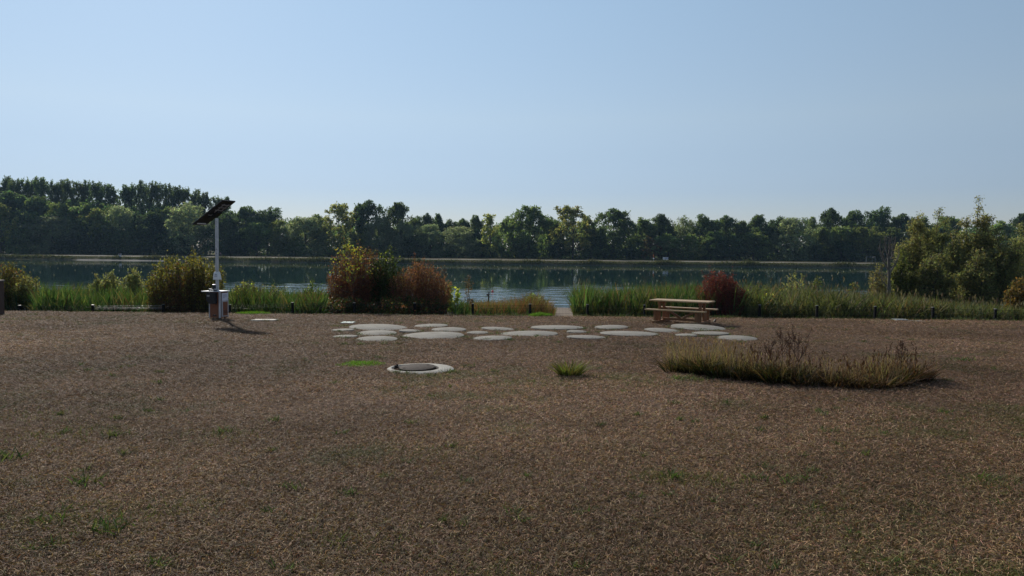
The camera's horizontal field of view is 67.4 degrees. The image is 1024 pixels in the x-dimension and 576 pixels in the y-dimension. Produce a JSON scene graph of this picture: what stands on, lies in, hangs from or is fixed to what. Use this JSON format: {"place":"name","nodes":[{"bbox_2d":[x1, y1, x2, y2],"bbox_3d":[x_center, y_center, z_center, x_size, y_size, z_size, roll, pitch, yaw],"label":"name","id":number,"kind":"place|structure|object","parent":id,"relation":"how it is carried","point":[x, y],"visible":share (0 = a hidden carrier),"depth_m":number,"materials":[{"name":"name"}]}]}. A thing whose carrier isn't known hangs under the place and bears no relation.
{"place":"outdoors","nodes":[
{"label":"outdoors","id":0,"kind":"place"},
{"bbox_2d":[0,259,1022,307],"bbox_3d":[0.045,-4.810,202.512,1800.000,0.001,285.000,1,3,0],"label":"lake water","id":1,"kind":"structure","parent":0,"point":[486,280],"depth_m":158.49,"materials":[{"name":"teal liquid"}]},
{"bbox_2d":[0,248,1023,575],"bbox_3d":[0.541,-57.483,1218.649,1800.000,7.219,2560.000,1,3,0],"label":"ground","id":2,"kind":"structure","parent":0,"point":[740,328],"depth_m":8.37,"materials":[{"name":"plant"}]},
{"bbox_2d":[0,203,19,252],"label":"tree","id":3,"kind":"object","parent":2,"relation":"on","point":[4,211],"visible":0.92,"depth_m":322.35,"materials":[{"name":"green plant"}]},
{"bbox_2d":[0,262,32,310],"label":"shrub","id":4,"kind":"object","parent":2,"relation":"on","point":[9,281],"visible":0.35,"depth_m":33.99,"materials":[{"name":"green plant"}]},
{"bbox_2d":[4,228,33,253],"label":"bush","id":5,"kind":"object","parent":2,"relation":"on","point":[23,243],"visible":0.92,"depth_m":318.93,"materials":[{"name":"green plant"}]},
{"bbox_2d":[0,190,43,252],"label":"broadleaf tree","id":6,"kind":"object","parent":2,"relation":"on","point":[11,198],"visible":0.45,"depth_m":335.02,"materials":[{"name":"green plant"}]},
{"bbox_2d":[8,273,43,310],"bbox_3d":[-21.237,0.240,33.579,1.321,1.853,1.267,-1,3,-32],"label":"shrub","id":7,"kind":"object","parent":2,"relation":"on","point":[22,284],"visible":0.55,"depth_m":33.34,"materials":[{"name":"green plant"}]},
{"bbox_2d":[11,195,67,249],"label":"broadleaf tree","id":8,"kind":"object","parent":2,"relation":"on","point":[38,203],"visible":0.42,"depth_m":330.35,"materials":[{"name":"green plant"}]},
{"bbox_2d":[40,235,76,253],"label":"bush","id":9,"kind":"object","parent":2,"relation":"on","point":[61,245],"visible":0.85,"depth_m":317.24,"materials":[{"name":"green plant"}]},
{"bbox_2d":[40,202,77,243],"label":"broadleaf tree","id":10,"kind":"object","parent":2,"relation":"on","point":[58,210],"visible":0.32,"depth_m":328.88,"materials":[{"name":"green plant"}]},
{"bbox_2d":[68,219,96,253],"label":"willow tree","id":11,"kind":"object","parent":2,"relation":"on","point":[80,234],"visible":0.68,"depth_m":319.33,"materials":[{"name":"green plant"}]},
{"bbox_2d":[67,202,107,228],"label":"broadleaf tree","id":12,"kind":"object","parent":2,"relation":"on","point":[85,209],"visible":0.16,"depth_m":332.88,"materials":[{"name":"green plant"}]},
{"bbox_2d":[75,208,112,252],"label":"broadleaf tree","id":13,"kind":"object","parent":2,"relation":"on","point":[94,217],"visible":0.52,"depth_m":323.67,"materials":[{"name":"green plant"}]},
{"bbox_2d":[76,225,127,254],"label":"bush","id":14,"kind":"object","parent":2,"relation":"on","point":[93,245],"visible":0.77,"depth_m":317.07,"materials":[{"name":"green plant"}]},
{"bbox_2d":[99,205,134,253],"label":"willow tree","id":15,"kind":"object","parent":2,"relation":"on","point":[120,211],"visible":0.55,"depth_m":323.92,"materials":[{"name":"green plant"}]},
{"bbox_2d":[97,230,142,254],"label":"bush","id":16,"kind":"object","parent":2,"relation":"on","point":[116,238],"visible":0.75,"depth_m":316.91,"materials":[{"name":"green plant"}]},
{"bbox_2d":[118,184,136,214],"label":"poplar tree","id":17,"kind":"object","parent":2,"relation":"on","point":[126,194],"visible":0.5,"depth_m":350.04,"materials":[{"name":"green plant"}]},
{"bbox_2d":[116,267,144,299],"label":"willow sapling","id":18,"kind":"object","parent":2,"relation":"on","point":[135,281],"visible":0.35,"depth_m":36.86,"materials":[{"name":"green plant"}]},
{"bbox_2d":[117,223,161,254],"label":"bush","id":19,"kind":"object","parent":2,"relation":"on","point":[145,245],"visible":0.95,"depth_m":318.37,"materials":[{"name":"green plant"}]},
{"bbox_2d":[124,211,166,253],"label":"broadleaf tree","id":20,"kind":"object","parent":2,"relation":"on","point":[150,217],"visible":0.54,"depth_m":324.55,"materials":[{"name":"green plant"}]},
{"bbox_2d":[140,181,161,217],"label":"poplar tree","id":21,"kind":"object","parent":2,"relation":"on","point":[153,192],"visible":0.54,"depth_m":349.70,"materials":[{"name":"green plant"}]},
{"bbox_2d":[4,280,335,313],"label":"reeds","id":22,"kind":"object","parent":2,"relation":"on","point":[78,298],"visible":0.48,"depth_m":30.64,"materials":[{"name":"plant"}]},
{"bbox_2d":[152,237,198,254],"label":"bush","id":23,"kind":"object","parent":2,"relation":"on","point":[164,248],"visible":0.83,"depth_m":316.43,"materials":[{"name":"green plant"}]},
{"bbox_2d":[144,250,228,312],"bbox_3d":[-13.251,-0.259,31.187,3.391,3.045,3.083,1,3,0],"label":"shrub","id":24,"kind":"object","parent":2,"relation":"on","point":[192,284],"visible":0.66,"depth_m":30.54,"materials":[{"name":"green plant"}]},
{"bbox_2d":[163,201,213,254],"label":"willow tree","id":25,"kind":"object","parent":2,"relation":"on","point":[178,217],"visible":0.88,"depth_m":317.37,"materials":[{"name":"green plant"}]},
{"bbox_2d":[192,200,234,318],"bbox_3d":[-9.779,-0.910,25.147,1.293,3.899,0.692,2,3,21],"label":"solar charging station","id":26,"kind":"object","parent":2,"relation":"on","point":[217,299],"visible":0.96,"depth_m":25.11,"materials":[{"name":"white metal"}]},
{"bbox_2d":[205,213,242,254],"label":"broadleaf tree","id":27,"kind":"object","parent":2,"relation":"on","point":[226,221],"visible":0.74,"depth_m":319.96,"materials":[{"name":"green plant"}]},
{"bbox_2d":[220,233,255,255],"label":"bush","id":28,"kind":"object","parent":2,"relation":"on","point":[241,250],"visible":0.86,"depth_m":318.08,"materials":[{"name":"green plant"}]},
{"bbox_2d":[235,222,272,255],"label":"broadleaf tree","id":29,"kind":"object","parent":2,"relation":"on","point":[260,230],"visible":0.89,"depth_m":319.04,"materials":[{"name":"green plant"}]},
{"bbox_2d":[245,206,287,255],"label":"broadleaf tree","id":30,"kind":"object","parent":2,"relation":"on","point":[269,215],"visible":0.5,"depth_m":328.71,"materials":[{"name":"green plant"}]},
{"bbox_2d":[267,219,301,254],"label":"broadleaf tree","id":31,"kind":"object","parent":2,"relation":"on","point":[274,238],"visible":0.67,"depth_m":318.05,"materials":[{"name":"green plant"}]},
{"bbox_2d":[277,235,311,255],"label":"bush","id":32,"kind":"object","parent":2,"relation":"on","point":[294,243],"visible":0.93,"depth_m":317.07,"materials":[{"name":"green plant"}]},
{"bbox_2d":[279,216,333,255],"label":"willow tree","id":33,"kind":"object","parent":2,"relation":"on","point":[303,224],"visible":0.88,"depth_m":318.68,"materials":[{"name":"green plant"}]},
{"bbox_2d":[316,201,355,252],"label":"slender tree","id":34,"kind":"object","parent":2,"relation":"on","point":[341,212],"visible":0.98,"depth_m":318.81,"materials":[{"name":"green plant"}]},
{"bbox_2d":[323,295,371,314],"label":"shrub","id":35,"kind":"object","parent":2,"relation":"on","point":[345,305],"visible":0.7,"depth_m":30.07,"materials":[{"name":"green plant"}]},
{"bbox_2d":[329,243,377,299],"bbox_3d":[-6.446,-0.354,31.544,2.051,2.976,1.413,1,3,0],"label":"young tree","id":36,"kind":"object","parent":2,"relation":"on","point":[350,253],"visible":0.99,"depth_m":31.47,"materials":[{"name":"green plant"}]},
{"bbox_2d":[326,238,383,307],"bbox_3d":[-6.576,-0.493,32.418,2.607,3.304,2.397,1,3,0],"label":"shrub","id":37,"kind":"object","parent":2,"relation":"on","point":[363,291],"visible":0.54,"depth_m":31.92,"materials":[{"name":"green plant"}]},
{"bbox_2d":[337,232,372,256],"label":"broadleaf tree","id":38,"kind":"object","parent":2,"relation":"on","point":[353,237],"visible":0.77,"depth_m":318.17,"materials":[{"name":"green plant"}]},
{"bbox_2d":[349,199,392,256],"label":"broadleaf tree","id":39,"kind":"object","parent":2,"relation":"on","point":[366,208],"visible":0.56,"depth_m":326.43,"materials":[{"name":"green plant"}]},
{"bbox_2d":[349,324,405,329],"bbox_3d":[-3.753,1.162,21.548,1.610,0.130,1.610,5,4,37],"label":"concrete disc","id":40,"kind":"object","parent":2,"relation":"on","point":[378,326],"visible":0.61,"depth_m":21.58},
{"bbox_2d":[361,215,394,256],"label":"willow tree","id":41,"kind":"object","parent":2,"relation":"on","point":[382,224],"visible":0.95,"depth_m":319.60,"materials":[{"name":"green plant"}]},
{"bbox_2d":[365,245,408,305],"bbox_3d":[-5.262,-0.305,32.224,1.855,3.008,1.716,1,3,0],"label":"shrub","id":42,"kind":"object","parent":2,"relation":"on","point":[383,282],"visible":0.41,"depth_m":32.01,"materials":[{"name":"green plant"}]},
{"bbox_2d":[383,221,413,256],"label":"tree","id":43,"kind":"object","parent":2,"relation":"on","point":[399,241],"visible":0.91,"depth_m":319.39,"materials":[{"name":"green plant"}]},
{"bbox_2d":[380,202,418,253],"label":"broadleaf tree","id":44,"kind":"object","parent":2,"relation":"on","point":[397,212],"visible":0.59,"depth_m":327.09,"materials":[{"name":"green plant"}]},
{"bbox_2d":[365,294,448,314],"bbox_3d":[-4.144,0.688,30.424,3.281,0.951,3.133,1,3,0],"label":"shrub","id":45,"kind":"object","parent":2,"relation":"on","point":[385,302],"visible":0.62,"depth_m":29.89,"materials":[{"name":"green plant"}]},
{"bbox_2d":[398,236,434,257],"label":"bush","id":46,"kind":"object","parent":2,"relation":"on","point":[408,252],"visible":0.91,"depth_m":316.67,"materials":[{"name":"green plant"}]},
{"bbox_2d":[385,251,452,313],"bbox_3d":[-3.829,-0.190,31.631,2.824,2.668,2.493,1,3,0],"label":"shrub","id":47,"kind":"object","parent":2,"relation":"on","point":[418,281],"visible":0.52,"depth_m":31.20,"materials":[{"name":"brown plant"}]},
{"bbox_2d":[387,363,453,373],"bbox_3d":[-1.503,1.347,12.625,1.111,0.195,1.110,1,3,0],"label":"manhole","id":48,"kind":"object","parent":2,"relation":"on","point":[422,368],"visible":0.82,"depth_m":12.55,"materials":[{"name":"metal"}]},
{"bbox_2d":[412,224,446,256],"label":"willow tree","id":49,"kind":"object","parent":2,"relation":"on","point":[431,234],"visible":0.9,"depth_m":320.41,"materials":[{"name":"green plant"}]},
{"bbox_2d":[403,332,463,338],"bbox_3d":[-1.965,1.247,19.071,1.550,0.130,1.550,-5,6,-43],"label":"concrete disc","id":50,"kind":"object","parent":2,"relation":"on","point":[433,335],"visible":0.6,"depth_m":19.15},
{"bbox_2d":[0,253,896,267],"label":"bank grass","id":51,"kind":"structure","parent":2,"relation":"on","point":[665,262],"depth_m":275.54,"materials":[{"name":"plant"}]},
{"bbox_2d":[439,226,481,257],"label":"willow tree","id":52,"kind":"object","parent":2,"relation":"on","point":[457,236],"visible":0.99,"depth_m":318.44,"materials":[{"name":"green plant"}]},
{"bbox_2d":[479,214,500,257],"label":"slender tree","id":53,"kind":"object","parent":2,"relation":"on","point":[489,220],"visible":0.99,"depth_m":318.87,"materials":[{"name":"green plant"}]},
{"bbox_2d":[447,289,559,315],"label":"reeds","id":54,"kind":"object","parent":2,"relation":"on","point":[481,305],"visible":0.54,"depth_m":31.03,"materials":[{"name":"plant"}]},
{"bbox_2d":[495,216,522,255],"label":"broadleaf tree","id":55,"kind":"object","parent":2,"relation":"on","point":[505,227],"visible":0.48,"depth_m":327.63,"materials":[{"name":"green plant"}]},
{"bbox_2d":[0,313,1023,575],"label":"lawn weeds","id":56,"kind":"object","parent":2,"relation":"on","point":[352,491],"visible":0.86,"depth_m":5.97,"materials":[{"name":"plant"}]},
{"bbox_2d":[1,196,1023,261],"bbox_3d":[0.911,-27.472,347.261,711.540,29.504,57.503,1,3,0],"label":"woodland","id":57,"kind":"object","parent":2,"relation":"on","point":[772,256],"visible":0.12,"depth_m":330.02,"materials":[{"name":"green plant"}]},
{"bbox_2d":[4,302,1023,319],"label":"wire fence","id":58,"kind":"object","parent":2,"relation":"on","point":[587,307],"visible":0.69,"depth_m":29.17,"materials":[{"name":"metal"}]},
{"bbox_2d":[29,309,1023,320],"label":"weeds","id":59,"kind":"object","parent":2,"relation":"on","point":[626,315],"visible":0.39,"depth_m":28.80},
{"bbox_2d":[501,204,556,255],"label":"broadleaf tree","id":60,"kind":"object","parent":2,"relation":"on","point":[531,215],"visible":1,"depth_m":317.90,"materials":[{"name":"green plant"}]},
{"bbox_2d":[543,238,575,258],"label":"bush","id":61,"kind":"object","parent":2,"relation":"on","point":[552,251],"visible":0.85,"depth_m":320.15,"materials":[{"name":"green plant"}]},
{"bbox_2d":[545,356,591,376],"bbox_3d":[0.922,1.244,12.093,1.015,0.302,0.958,1,3,0],"label":"grass tuft","id":62,"kind":"object","parent":2,"relation":"on","point":[577,370],"visible":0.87,"depth_m":11.97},
{"bbox_2d":[548,205,596,258],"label":"slender tree","id":63,"kind":"object","parent":2,"relation":"on","point":[570,214],"visible":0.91,"depth_m":318.95,"materials":[{"name":"green plant"}]},
{"bbox_2d":[574,215,599,258],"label":"broadleaf tree","id":64,"kind":"object","parent":2,"relation":"on","point":[593,224],"visible":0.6,"depth_m":323.49,"materials":[{"name":"green plant"}]},
{"bbox_2d":[577,237,615,258],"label":"bush","id":65,"kind":"object","parent":2,"relation":"on","point":[596,242],"visible":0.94,"depth_m":318.50,"materials":[{"name":"green plant"}]},
{"bbox_2d":[587,208,639,258],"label":"broadleaf tree","id":66,"kind":"object","parent":2,"relation":"on","point":[623,230],"visible":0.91,"depth_m":317.03,"materials":[{"name":"green plant"}]},
{"bbox_2d":[622,238,645,258],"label":"bush","id":67,"kind":"object","parent":2,"relation":"on","point":[633,243],"visible":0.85,"depth_m":318.37,"materials":[{"name":"green plant"}]},
{"bbox_2d":[629,217,657,255],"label":"broadleaf tree","id":68,"kind":"object","parent":2,"relation":"on","point":[644,225],"visible":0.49,"depth_m":326.10,"materials":[{"name":"green plant"}]},
{"bbox_2d":[640,235,664,259],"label":"tree","id":69,"kind":"object","parent":2,"relation":"on","point":[648,240],"visible":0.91,"depth_m":318.30,"materials":[{"name":"green plant"}]},
{"bbox_2d":[563,275,743,317],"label":"reeds","id":70,"kind":"object","parent":2,"relation":"on","point":[597,300],"visible":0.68,"depth_m":30.55,"materials":[{"name":"plant"}]},
{"bbox_2d":[645,213,677,257],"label":"broadleaf tree","id":71,"kind":"object","parent":2,"relation":"on","point":[662,221],"visible":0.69,"depth_m":329.22,"materials":[{"name":"green plant"}]},
{"bbox_2d":[650,233,685,259],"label":"broadleaf tree","id":72,"kind":"object","parent":2,"relation":"on","point":[670,247],"visible":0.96,"depth_m":318.76,"materials":[{"name":"green plant"}]},
{"bbox_2d":[645,298,717,323],"bbox_3d":[5.539,0.777,25.067,1.960,0.755,1.539,2,3,31],"label":"picnic table","id":73,"kind":"object","parent":2,"relation":"on","point":[697,312],"visible":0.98,"depth_m":24.95,"materials":[{"name":"brown wood"}]},
{"bbox_2d":[672,233,708,259],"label":"bush","id":74,"kind":"object","parent":2,"relation":"on","point":[694,250],"visible":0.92,"depth_m":317.79,"materials":[{"name":"green plant"}]},
{"bbox_2d":[691,214,724,256],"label":"broadleaf tree","id":75,"kind":"object","parent":2,"relation":"on","point":[705,226],"visible":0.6,"depth_m":329.03,"materials":[{"name":"green plant"}]},
{"bbox_2d":[700,231,722,259],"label":"broadleaf tree","id":76,"kind":"object","parent":2,"relation":"on","point":[711,236],"visible":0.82,"depth_m":318.98,"materials":[{"name":"green plant"}]},
{"bbox_2d":[692,266,749,316],"bbox_3d":[8.435,0.152,30.932,2.204,2.212,2.048,1,3,0],"label":"shrub","id":77,"kind":"object","parent":2,"relation":"on","point":[711,286],"visible":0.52,"depth_m":30.48,"materials":[{"name":"red plant"}]},
{"bbox_2d":[712,215,744,259],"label":"broadleaf tree","id":78,"kind":"object","parent":2,"relation":"on","point":[726,222],"visible":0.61,"depth_m":330.69,"materials":[{"name":"green plant"}]},
{"bbox_2d":[712,234,747,259],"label":"bush","id":79,"kind":"object","parent":2,"relation":"on","point":[738,247],"visible":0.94,"depth_m":318.49,"materials":[{"name":"green plant"}]},
{"bbox_2d":[737,231,773,259],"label":"broadleaf tree","id":80,"kind":"object","parent":2,"relation":"on","point":[759,238],"visible":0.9,"depth_m":319.45,"materials":[{"name":"green plant"}]},
{"bbox_2d":[743,214,773,259],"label":"broadleaf tree","id":81,"kind":"object","parent":2,"relation":"on","point":[756,224],"visible":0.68,"depth_m":328.24,"materials":[{"name":"green plant"}]},
{"bbox_2d":[769,217,821,260],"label":"willow tree","id":82,"kind":"object","parent":2,"relation":"on","point":[790,225],"visible":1,"depth_m":318.00,"materials":[{"name":"green plant"}]},
{"bbox_2d":[644,335,959,389],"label":"tall grass","id":83,"kind":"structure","parent":2,"relation":"on","point":[889,375],"depth_m":11.50,"materials":[{"name":"plant"}]},
{"bbox_2d":[806,227,835,260],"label":"broadleaf tree","id":84,"kind":"object","parent":2,"relation":"on","point":[822,233],"visible":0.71,"depth_m":320.65,"materials":[{"name":"green plant"}]},
{"bbox_2d":[816,208,841,251],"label":"broadleaf tree","id":85,"kind":"object","parent":2,"relation":"on","point":[829,218],"visible":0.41,"depth_m":337.90,"materials":[{"name":"green plant"}]},
{"bbox_2d":[821,226,865,260],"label":"broadleaf tree","id":86,"kind":"object","parent":2,"relation":"on","point":[841,233],"visible":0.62,"depth_m":321.61,"materials":[{"name":"green plant"}]},
{"bbox_2d":[822,241,865,261],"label":"bush","id":87,"kind":"object","parent":2,"relation":"on","point":[843,248],"visible":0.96,"depth_m":318.12,"materials":[{"name":"green plant"}]},
{"bbox_2d":[834,209,871,248],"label":"broadleaf tree","id":88,"kind":"object","parent":2,"relation":"on","point":[853,218],"visible":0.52,"depth_m":336.58,"materials":[{"name":"green plant"}]},
{"bbox_2d":[702,274,1023,320],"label":"reeds","id":89,"kind":"object","parent":2,"relation":"on","point":[802,298],"visible":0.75,"depth_m":30.67,"materials":[{"name":"plant"}]},
{"bbox_2d":[845,225,888,260],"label":"broadleaf tree","id":90,"kind":"object","parent":2,"relation":"on","point":[871,237],"visible":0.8,"depth_m":319.35,"materials":[{"name":"green plant"}]},
{"bbox_2d":[866,263,887,296],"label":"shrub","id":91,"kind":"object","parent":2,"relation":"on","point":[881,286],"visible":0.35,"depth_m":49.96,"materials":[{"name":"green plant"}]},
{"bbox_2d":[860,205,896,258],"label":"broadleaf tree","id":92,"kind":"object","parent":2,"relation":"on","point":[880,220],"visible":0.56,"depth_m":336.82,"materials":[{"name":"green plant"}]},
{"bbox_2d":[878,236,899,297],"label":"dead tree","id":93,"kind":"object","parent":2,"relation":"on","point":[889,247],"visible":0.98,"depth_m":48.98,"materials":[{"name":"grey plant"}]},
{"bbox_2d":[871,227,908,261],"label":"broadleaf tree","id":94,"kind":"object","parent":2,"relation":"on","point":[891,231],"visible":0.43,"depth_m":321.29,"materials":[{"name":"green plant"}]},
{"bbox_2d":[883,245,920,298],"bbox_3d":[27.520,-0.620,54.089,2.851,4.988,2.500,1,3,13],"label":"willow tree","id":95,"kind":"object","parent":2,"relation":"on","point":[899,279],"visible":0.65,"depth_m":53.64,"materials":[{"name":"green plant"}]},
{"bbox_2d":[891,210,941,300],"bbox_3d":[30.398,-1.963,57.793,3.654,7.882,3.849,1,3,0],"label":"willow tree","id":96,"kind":"object","parent":2,"relation":"on","point":[915,247],"visible":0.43,"depth_m":57.56,"materials":[{"name":"green plant"}]},
{"bbox_2d":[919,207,953,268],"bbox_3d":[33.164,-2.147,59.723,3.576,8.364,3.444,2,3,21],"label":"willow tree","id":97,"kind":"object","parent":2,"relation":"on","point":[943,239],"visible":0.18,"depth_m":59.57,"materials":[{"name":"green plant"}]},
{"bbox_2d":[912,248,963,301],"bbox_3d":[29.019,-0.431,53.072,3.345,4.631,3.498,1,3,0],"label":"willow tree","id":98,"kind":"object","parent":2,"relation":"on","point":[932,276],"visible":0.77,"depth_m":52.42,"materials":[{"name":"green plant"}]},
{"bbox_2d":[934,215,961,252],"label":"broadleaf tree","id":99,"kind":"object","parent":2,"relation":"on","point":[954,222],"visible":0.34,"depth_m":327.73,"materials":[{"name":"green plant"}]},
{"bbox_2d":[927,229,978,302],"bbox_3d":[31.671,-1.148,54.891,3.465,6.168,3.794,1,3,0],"label":"willow tree","id":100,"kind":"object","parent":2,"relation":"on","point":[956,261],"visible":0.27,"depth_m":54.71,"materials":[{"name":"green plant"}]},
{"bbox_2d":[945,248,1002,304],"bbox_3d":[31.970,-0.505,52.969,3.541,4.824,3.381,1,3,15],"label":"willow tree","id":101,"kind":"object","parent":2,"relation":"on","point":[976,279],"visible":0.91,"depth_m":52.66,"materials":[{"name":"green plant"}]},
{"bbox_2d":[952,195,997,267],"bbox_3d":[34.374,-2.451,56.962,3.508,8.883,3.046,2,3,28],"label":"willow tree","id":102,"kind":"object","parent":2,"relation":"on","point":[967,244],"visible":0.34,"depth_m":56.62,"materials":[{"name":"green plant"}]},
{"bbox_2d":[968,225,1023,304],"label":"willow tree","id":103,"kind":"object","parent":2,"relation":"on","point":[1008,272],"visible":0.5,"depth_m":55.01,"materials":[{"name":"green plant"}]},
{"bbox_2d":[982,220,1016,251],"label":"broadleaf tree","id":104,"kind":"object","parent":2,"relation":"on","point":[1009,230],"visible":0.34,"depth_m":327.88,"materials":[{"name":"green plant"}]},
{"bbox_2d":[995,223,1023,301],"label":"willow tree","id":105,"kind":"object","parent":2,"relation":"on","point":[1020,239],"visible":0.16,"depth_m":57.48,"materials":[{"name":"green plant"}]},
{"bbox_2d":[1002,277,1023,308],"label":"shrub","id":106,"kind":"object","parent":2,"relation":"on","point":[1018,290],"visible":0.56,"depth_m":39.93,"materials":[{"name":"brown plant"}]},
{"bbox_2d":[0,0,1023,253],"label":"sky","id":107,"kind":"structure","parent":0,"point":[742,110],"materials":[{"name":"blue"}]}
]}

